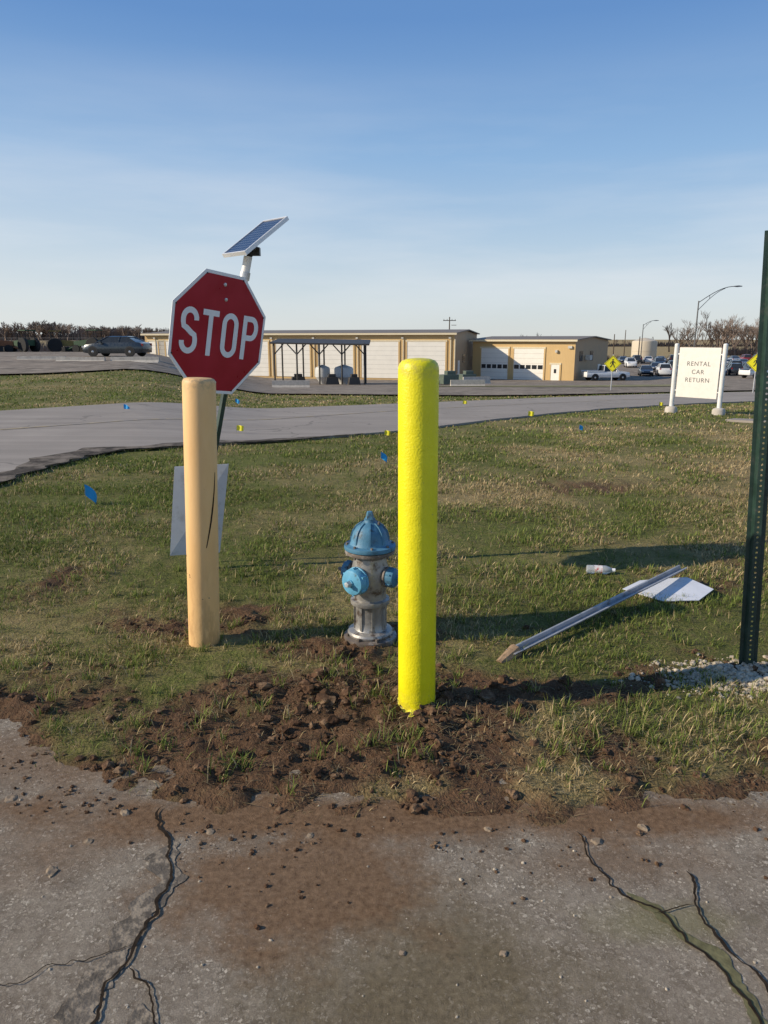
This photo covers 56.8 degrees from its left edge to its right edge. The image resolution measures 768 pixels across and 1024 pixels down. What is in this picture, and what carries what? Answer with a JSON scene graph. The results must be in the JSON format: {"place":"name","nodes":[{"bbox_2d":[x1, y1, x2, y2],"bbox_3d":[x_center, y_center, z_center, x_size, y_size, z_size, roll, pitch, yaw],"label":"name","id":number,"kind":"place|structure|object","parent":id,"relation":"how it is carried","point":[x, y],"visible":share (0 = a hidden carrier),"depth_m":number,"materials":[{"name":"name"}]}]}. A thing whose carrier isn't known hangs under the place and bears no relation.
{"place":"outdoors","nodes":[
{"label":"outdoors","id":0,"kind":"place"},
{"bbox_2d":[0,696,767,1023],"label":"parking lot","id":1,"kind":"structure","parent":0,"point":[616,958],"depth_m":2.12,"materials":[{"name":"concrete"}]},
{"bbox_2d":[0,943,132,985],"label":"asphalt crack","id":2,"kind":"object","parent":1,"relation":"on","point":[61,964],"visible":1,"depth_m":1.92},
{"bbox_2d":[53,839,187,1023],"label":"sealed crack","id":3,"kind":"object","parent":1,"relation":"on","point":[81,1002],"visible":1,"depth_m":2.00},
{"bbox_2d":[90,807,172,1023],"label":"asphalt crack","id":4,"kind":"object","parent":1,"relation":"on","point":[95,1020],"visible":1,"depth_m":2.06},
{"bbox_2d":[127,1003,153,1023],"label":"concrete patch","id":5,"kind":"object","parent":1,"relation":"on","point":[141,1014],"visible":1,"depth_m":1.78,"materials":[{"name":"grey concrete"}]},
{"bbox_2d":[129,967,155,1023],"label":"asphalt crack","id":6,"kind":"object","parent":1,"relation":"on","point":[142,980],"visible":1,"depth_m":1.84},
{"bbox_2d":[5,795,648,956],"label":"asphalt chunks","id":7,"kind":"object","parent":1,"relation":"on","point":[51,870],"visible":1,"depth_m":2.41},
{"bbox_2d":[0,751,767,938],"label":"soil crumbs","id":8,"kind":"object","parent":1,"relation":"on","point":[433,846],"visible":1,"depth_m":2.43,"materials":[{"name":"brown soil"}]},
{"bbox_2d":[576,831,762,1023],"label":"asphalt crack","id":9,"kind":"object","parent":1,"relation":"on","point":[725,972],"visible":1,"depth_m":2.00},
{"bbox_2d":[654,904,690,912],"bbox_3d":[0.863,1.178,2.111,0.139,0.001,0.007,-4,14,-16],"label":"asphalt crack","id":10,"kind":"object","parent":1,"relation":"on","point":[673,908],"visible":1,"depth_m":2.11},
{"bbox_2d":[626,892,767,1023],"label":"sealed crack","id":11,"kind":"object","parent":1,"relation":"on","point":[721,957],"visible":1,"depth_m":1.95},
{"bbox_2d":[686,870,767,992],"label":"asphalt crack","id":12,"kind":"object","parent":1,"relation":"on","point":[764,981],"visible":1,"depth_m":2.01,"materials":[{"name":"black asphalt"}]},
{"bbox_2d":[0,340,767,826],"bbox_3d":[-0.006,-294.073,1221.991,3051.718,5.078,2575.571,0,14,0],"label":"ground","id":13,"kind":"structure","parent":0,"point":[200,792],"depth_m":4.15,"materials":[{"name":"green plant"}]},
{"bbox_2d":[0,337,81,351],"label":"hedgerow","id":14,"kind":"object","parent":13,"relation":"on","point":[44,348],"visible":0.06,"depth_m":90.81,"materials":[{"name":"brown plant"}]},
{"bbox_2d":[47,330,79,351],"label":"tractor","id":15,"kind":"object","parent":13,"relation":"on","point":[55,345],"visible":0.66,"depth_m":78.86,"materials":[{"name":"green metal"}]},
{"bbox_2d":[62,330,102,351],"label":"tractor","id":16,"kind":"object","parent":13,"relation":"on","point":[77,346],"visible":0.55,"depth_m":75.76,"materials":[{"name":"green metal"}]},
{"bbox_2d":[0,325,168,340],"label":"brush","id":17,"kind":"object","parent":13,"relation":"on","point":[83,336],"visible":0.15,"depth_m":407.75,"materials":[{"name":"plant"}]},
{"bbox_2d":[84,485,96,503],"bbox_3d":[-2.985,-0.170,7.224,0.032,0.242,0.141,11,17,38],"label":"marking flag","id":18,"kind":"object","parent":13,"relation":"on","point":[90,492],"visible":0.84,"depth_m":7.22,"materials":[{"name":"plastic"}]},
{"bbox_2d":[0,433,362,481],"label":"road shoulder","id":19,"kind":"object","parent":13,"relation":"on","point":[36,463],"visible":0.9,"depth_m":10.07},
{"bbox_2d":[170,464,228,555],"bbox_3d":[-1.358,-0.015,5.220,0.466,0.685,0.034,-1,14,-4],"label":"metal sign","id":20,"kind":"object","parent":13,"relation":"on","point":[178,537],"visible":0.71,"depth_m":5.20,"materials":[{"name":"silver metal"}]},
{"bbox_2d":[182,377,219,647],"bbox_3d":[-0.975,0.054,3.800,0.169,1.523,0.169,2,14,-1],"label":"tan bollard","id":21,"kind":"object","parent":13,"relation":"on","point":[200,454],"visible":0.95,"depth_m":3.72,"materials":[{"name":"beige plastic"}]},
{"bbox_2d":[167,216,288,451],"bbox_3d":[-1.120,-0.704,4.841,0.887,2.492,0.522,-11,18,-39],"label":"stop sign","id":22,"kind":"object","parent":13,"relation":"on","point":[217,326],"visible":0.88,"depth_m":4.58,"materials":[{"name":"metal"}]},
{"bbox_2d":[236,425,243,432],"bbox_3d":[-2.682,-1.510,13.231,0.141,0.212,0.032,-1,14,-2],"label":"marking flag","id":23,"kind":"object","parent":13,"relation":"on","point":[239,428],"visible":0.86,"depth_m":13.22,"materials":[{"name":"plastic"}]},
{"bbox_2d":[140,329,479,379],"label":"storage building","id":24,"kind":"structure","parent":13,"relation":"on","point":[388,351],"depth_m":91.05,"materials":[{"name":"beige metal"}]},
{"bbox_2d":[269,339,370,384],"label":"open shelter","id":25,"kind":"object","parent":13,"relation":"on","point":[333,342],"visible":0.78,"depth_m":68.95,"materials":[{"name":"metal"}]},
{"bbox_2d":[338,511,397,646],"bbox_3d":[-0.088,0.381,3.928,0.322,0.790,0.300,-4,14,-16],"label":"fire hydrant","id":26,"kind":"object","parent":13,"relation":"on","point":[369,575],"visible":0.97,"depth_m":3.84,"materials":[{"name":"silver metal"}]},
{"bbox_2d":[0,319,755,346],"bbox_3d":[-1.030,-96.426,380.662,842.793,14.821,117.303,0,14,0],"label":"distant treeline","id":27,"kind":"object","parent":13,"relation":"on","point":[42,327],"visible":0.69,"depth_m":399.97,"materials":[{"name":"brown plant"}]},
{"bbox_2d":[380,452,386,463],"bbox_3d":[-0.003,-0.736,9.728,0.111,0.180,0.031,-4,14,-18],"label":"marking flag","id":28,"kind":"object","parent":13,"relation":"on","point":[383,456],"visible":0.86,"depth_m":9.72,"materials":[{"name":"plastic"}]},
{"bbox_2d":[0,615,767,831],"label":"soil clods","id":29,"kind":"object","parent":13,"relation":"on","point":[309,684],"visible":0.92,"depth_m":3.10,"materials":[{"name":"brown soil"}]},
{"bbox_2d":[0,351,767,394],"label":"gravel yard","id":30,"kind":"structure","parent":13,"relation":"on","point":[732,382],"depth_m":51.61,"materials":[{"name":"grey gravel"}]},
{"bbox_2d":[0,335,17,351],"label":"tractor","id":31,"kind":"object","parent":30,"relation":"on","point":[9,346],"visible":0.85,"depth_m":75.89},
{"bbox_2d":[3,330,40,351],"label":"tractor","id":32,"kind":"object","parent":30,"relation":"on","point":[25,344],"visible":0.91,"depth_m":76.14,"materials":[{"name":"green metal"}]},
{"bbox_2d":[17,356,65,359],"bbox_3d":[-22.400,-10.040,46.442,3.000,0.280,0.600,-1,14,-6],"label":"concrete barrier","id":33,"kind":"object","parent":30,"relation":"on","point":[35,357],"visible":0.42,"depth_m":46.31,"materials":[{"name":"grey concrete"}]},
{"bbox_2d":[56,357,105,360],"bbox_3d":[-19.000,-9.549,44.504,3.000,0.320,0.600,0,14,-2],"label":"concrete barrier","id":34,"kind":"object","parent":30,"relation":"on","point":[80,358],"visible":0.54,"depth_m":44.38,"materials":[{"name":"grey concrete"}]},
{"bbox_2d":[82,336,151,356],"bbox_3d":[-19.400,-12.038,51.617,4.660,1.473,2.120,2,14,8],"label":"parked car","id":35,"kind":"object","parent":30,"relation":"on","point":[129,346],"visible":1,"depth_m":50.82,"materials":[{"name":"paint"}]},
{"bbox_2d":[110,357,159,362],"bbox_3d":[-15.700,-9.610,44.797,3.000,0.360,0.600,-1,14,-3],"label":"concrete barrier","id":36,"kind":"object","parent":30,"relation":"on","point":[147,359],"visible":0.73,"depth_m":44.67,"materials":[{"name":"grey concrete"}]},
{"bbox_2d":[272,380,309,386],"bbox_3d":[-7.500,-10.275,57.191,3.000,0.640,0.600,-1,14,-6],"label":"concrete barrier","id":37,"kind":"object","parent":30,"relation":"on","point":[290,383],"visible":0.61,"depth_m":57.06,"materials":[{"name":"grey concrete"}]},
{"bbox_2d":[291,374,304,379],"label":"equipment crate","id":38,"kind":"object","parent":30,"relation":"on","point":[300,377],"visible":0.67,"depth_m":72.43,"materials":[{"name":"metal"}]},
{"bbox_2d":[315,365,329,383],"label":"storage tank","id":39,"kind":"object","parent":30,"relation":"on","point":[324,371],"visible":0.62,"depth_m":71.15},
{"bbox_2d":[325,374,338,384],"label":"equipment crate","id":40,"kind":"object","parent":30,"relation":"on","point":[331,379],"visible":0.85,"depth_m":69.00,"materials":[{"name":"metal"}]},
{"bbox_2d":[334,365,352,383],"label":"storage tank","id":41,"kind":"object","parent":30,"relation":"on","point":[347,371],"visible":0.58,"depth_m":70.02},
{"bbox_2d":[347,374,360,384],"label":"equipment crate","id":42,"kind":"object","parent":30,"relation":"on","point":[353,379],"visible":0.78,"depth_m":68.03,"materials":[{"name":"metal"}]},
{"bbox_2d":[450,380,484,385],"bbox_3d":[7.200,-11.051,61.118,3.000,0.640,0.600,-1,14,-6],"label":"concrete barrier","id":43,"kind":"object","parent":30,"relation":"on","point":[467,382],"visible":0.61,"depth_m":60.98,"materials":[{"name":"grey concrete"}]},
{"bbox_2d":[463,377,490,383],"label":"concrete barrier","id":44,"kind":"object","parent":30,"relation":"on","point":[487,380],"visible":0.46,"depth_m":72.83,"materials":[{"name":"grey concrete"}]},
{"bbox_2d":[481,384,718,386],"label":"grass island","id":45,"kind":"structure","parent":30,"relation":"on","point":[579,385],"depth_m":62.75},
{"bbox_2d":[581,365,629,380],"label":"pickup truck","id":46,"kind":"object","parent":30,"relation":"on","point":[602,371],"visible":0.95,"depth_m":86.64,"materials":[{"name":"white paint"}]},
{"bbox_2d":[617,356,626,362],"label":"parked car","id":47,"kind":"object","parent":30,"relation":"on","point":[620,359],"visible":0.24,"depth_m":147.94,"materials":[{"name":"paint"}]},
{"bbox_2d":[624,358,636,367],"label":"parked car","id":48,"kind":"object","parent":30,"relation":"on","point":[630,362],"visible":0.99,"depth_m":130.06,"materials":[{"name":"white paint"}]},
{"bbox_2d":[630,355,641,363],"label":"parked car","id":49,"kind":"object","parent":30,"relation":"on","point":[638,358],"visible":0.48,"depth_m":146.68,"materials":[{"name":"paint"}]},
{"bbox_2d":[638,365,653,375],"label":"parked car","id":50,"kind":"object","parent":30,"relation":"on","point":[645,369],"visible":0.98,"depth_m":101.05,"materials":[{"name":"paint"}]},
{"bbox_2d":[642,356,652,362],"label":"parked car","id":51,"kind":"object","parent":30,"relation":"on","point":[647,359],"visible":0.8,"depth_m":147.92,"materials":[{"name":"white paint"}]},
{"bbox_2d":[650,362,659,369],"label":"parked car","id":52,"kind":"object","parent":30,"relation":"on","point":[653,364],"visible":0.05,"depth_m":115.44,"materials":[{"name":"paint"}]},
{"bbox_2d":[652,357,665,362],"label":"parked car","id":53,"kind":"object","parent":30,"relation":"on","point":[659,359],"visible":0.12,"depth_m":131.16,"materials":[{"name":"paint"}]},
{"bbox_2d":[655,363,671,375],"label":"parked car","id":54,"kind":"object","parent":30,"relation":"on","point":[663,368],"visible":0.97,"depth_m":100.85,"materials":[{"name":"white paint"}]},
{"bbox_2d":[666,355,673,362],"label":"parked car","id":55,"kind":"object","parent":30,"relation":"on","point":[670,357],"visible":0.41,"depth_m":148.69,"materials":[{"name":"black paint"}]},
{"bbox_2d":[667,360,678,367],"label":"parked car","id":56,"kind":"object","parent":30,"relation":"on","point":[670,362],"visible":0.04,"depth_m":114.47,"materials":[{"name":"paint"}]},
{"bbox_2d":[726,360,741,364],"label":"parked car","id":57,"kind":"object","parent":30,"relation":"on","point":[734,361],"visible":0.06,"depth_m":116.35,"materials":[{"name":"black paint"}]},
{"bbox_2d":[727,356,740,359],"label":"parked car","id":58,"kind":"object","parent":30,"relation":"on","point":[734,357],"visible":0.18,"depth_m":150.56,"materials":[{"name":"silver paint"}]},
{"bbox_2d":[726,363,742,374],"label":"parked car","id":59,"kind":"object","parent":30,"relation":"on","point":[732,368],"visible":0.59,"depth_m":102.62,"materials":[{"name":"paint"}]},
{"bbox_2d":[740,354,752,359],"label":"parked car","id":60,"kind":"object","parent":30,"relation":"on","point":[746,356],"visible":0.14,"depth_m":150.62,"materials":[{"name":"red paint"}]},
{"bbox_2d":[738,365,767,378],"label":"pickup truck","id":61,"kind":"object","parent":30,"relation":"on","point":[744,372],"visible":0.48,"depth_m":94.39,"materials":[{"name":"white paint"}]},
{"bbox_2d":[397,358,438,717],"bbox_3d":[0.146,0.171,3.074,0.183,1.637,0.230,0,14,0],"label":"yellow bollard","id":62,"kind":"object","parent":13,"relation":"on","point":[418,400],"visible":0.86,"depth_m":3.00,"materials":[{"name":"paint"}]},
{"bbox_2d":[439,371,458,384],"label":"utility box","id":63,"kind":"object","parent":13,"relation":"on","point":[446,377],"visible":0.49,"depth_m":68.38,"materials":[{"name":"green metal"}]},
{"bbox_2d":[458,371,475,379],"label":"utility box","id":64,"kind":"object","parent":13,"relation":"on","point":[467,374],"visible":0.38,"depth_m":76.23,"materials":[{"name":"green metal"}]},
{"bbox_2d":[469,336,611,380],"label":"garage building","id":65,"kind":"structure","parent":13,"relation":"on","point":[567,358],"depth_m":90.03,"materials":[{"name":"beige metal"}]},
{"bbox_2d":[586,565,614,574],"bbox_3d":[1.549,0.413,5.077,0.200,0.065,0.065,2,14,8],"label":"plastic bottle","id":66,"kind":"object","parent":13,"relation":"on","point":[600,569],"visible":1,"depth_m":5.05,"materials":[{"name":"plastic"}]},
{"bbox_2d":[496,565,713,662],"bbox_3d":[1.300,0.584,4.297,1.880,0.163,0.386,-8,16,-31],"label":"fallen sign","id":67,"kind":"object","parent":13,"relation":"on","point":[664,583],"visible":1,"depth_m":4.53,"materials":[{"name":"metal"}]},
{"bbox_2d":[604,354,620,389],"bbox_3d":[15.298,-9.267,47.651,1.100,2.550,0.087,3,14,12],"label":"pedestrian crossing sign","id":68,"kind":"object","parent":13,"relation":"on","point":[612,363],"visible":0.93,"depth_m":47.47,"materials":[{"name":"yellow metal"}]},
{"bbox_2d":[607,355,678,360],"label":"hedgerow","id":69,"kind":"object","parent":13,"relation":"on","point":[608,358],"visible":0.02,"depth_m":167.41,"materials":[{"name":"plant"}]},
{"bbox_2d":[631,338,657,358],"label":"water tank","id":70,"kind":"object","parent":13,"relation":"on","point":[649,346],"visible":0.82,"depth_m":174.97,"materials":[{"name":"white metal"}]},
{"bbox_2d":[639,320,658,363],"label":"street lamp","id":71,"kind":"object","parent":13,"relation":"on","point":[642,338],"visible":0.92,"depth_m":145.56,"materials":[{"name":"metal"}]},
{"bbox_2d":[668,327,694,356],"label":"bare tree","id":72,"kind":"object","parent":13,"relation":"on","point":[682,336],"visible":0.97,"depth_m":183.62,"materials":[{"name":"brown plant"}]},
{"bbox_2d":[608,341,755,346],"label":"brush","id":73,"kind":"object","parent":13,"relation":"on","point":[661,344],"visible":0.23,"depth_m":332.56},
{"bbox_2d":[664,343,728,414],"bbox_3d":[8.625,-3.599,19.553,0.340,2.034,1.730,-10,17,-36],"label":"rental car return sign","id":74,"kind":"object","parent":13,"relation":"on","point":[697,375],"visible":0.93,"depth_m":19.46,"materials":[{"name":"metal"}]},
{"bbox_2d":[700,329,717,347],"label":"bare tree","id":75,"kind":"object","parent":13,"relation":"on","point":[712,340],"visible":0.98,"depth_m":180.45,"materials":[{"name":"brown plant"}]},
{"bbox_2d":[663,312,758,353],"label":"tree grove","id":76,"kind":"object","parent":13,"relation":"on","point":[728,333],"visible":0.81,"depth_m":209.11,"materials":[{"name":"brown plant"}]},
{"bbox_2d":[693,285,741,346],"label":"street lamp","id":77,"kind":"object","parent":13,"relation":"on","point":[698,308],"visible":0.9,"depth_m":86.55,"materials":[{"name":"metal"}]},
{"bbox_2d":[711,344,756,355],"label":"brush","id":78,"kind":"object","parent":13,"relation":"on","point":[737,351],"visible":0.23,"depth_m":200.60,"materials":[{"name":"brown plant"}]},
{"bbox_2d":[747,354,756,392],"bbox_3d":[22.597,-8.404,43.230,1.100,2.550,0.087,5,14,19],"label":"pedestrian crossing sign","id":79,"kind":"object","parent":13,"relation":"on","point":[752,363],"visible":0.47,"depth_m":43.13,"materials":[{"name":"yellow metal"}]},
{"bbox_2d":[739,230,767,663],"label":"green sign post","id":80,"kind":"object","parent":13,"relation":"on","point":[758,440],"visible":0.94,"depth_m":3.39,"materials":[{"name":"green metal"}]},
{"bbox_2d":[0,363,767,823],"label":"grass","id":81,"kind":"structure","parent":0,"point":[482,567],"depth_m":5.06,"materials":[{"name":"green plant"}]},
{"bbox_2d":[0,392,767,482],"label":"road","id":82,"kind":"structure","parent":0,"point":[20,444],"depth_m":15.58,"materials":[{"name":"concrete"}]},
{"bbox_2d":[0,0,767,339],"label":"sky","id":83,"kind":"structure","parent":0,"point":[599,168],"materials":[{"name":"blue"}]},
{"bbox_2d":[4,799,767,1020],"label":"loose gravel","id":84,"kind":"structure","parent":0,"point":[460,879],"depth_m":2.02,"materials":[{"name":"grey gravel"}]},
{"bbox_2d":[599,653,767,708],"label":"limestone gravel","id":85,"kind":"structure","parent":0,"point":[748,673],"depth_m":3.51,"materials":[{"name":"grey gravel"}]},
{"bbox_2d":[725,418,765,422],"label":"driveway","id":86,"kind":"structure","parent":0,"point":[742,420],"depth_m":16.72,"materials":[{"name":"concrete"}]}
]}

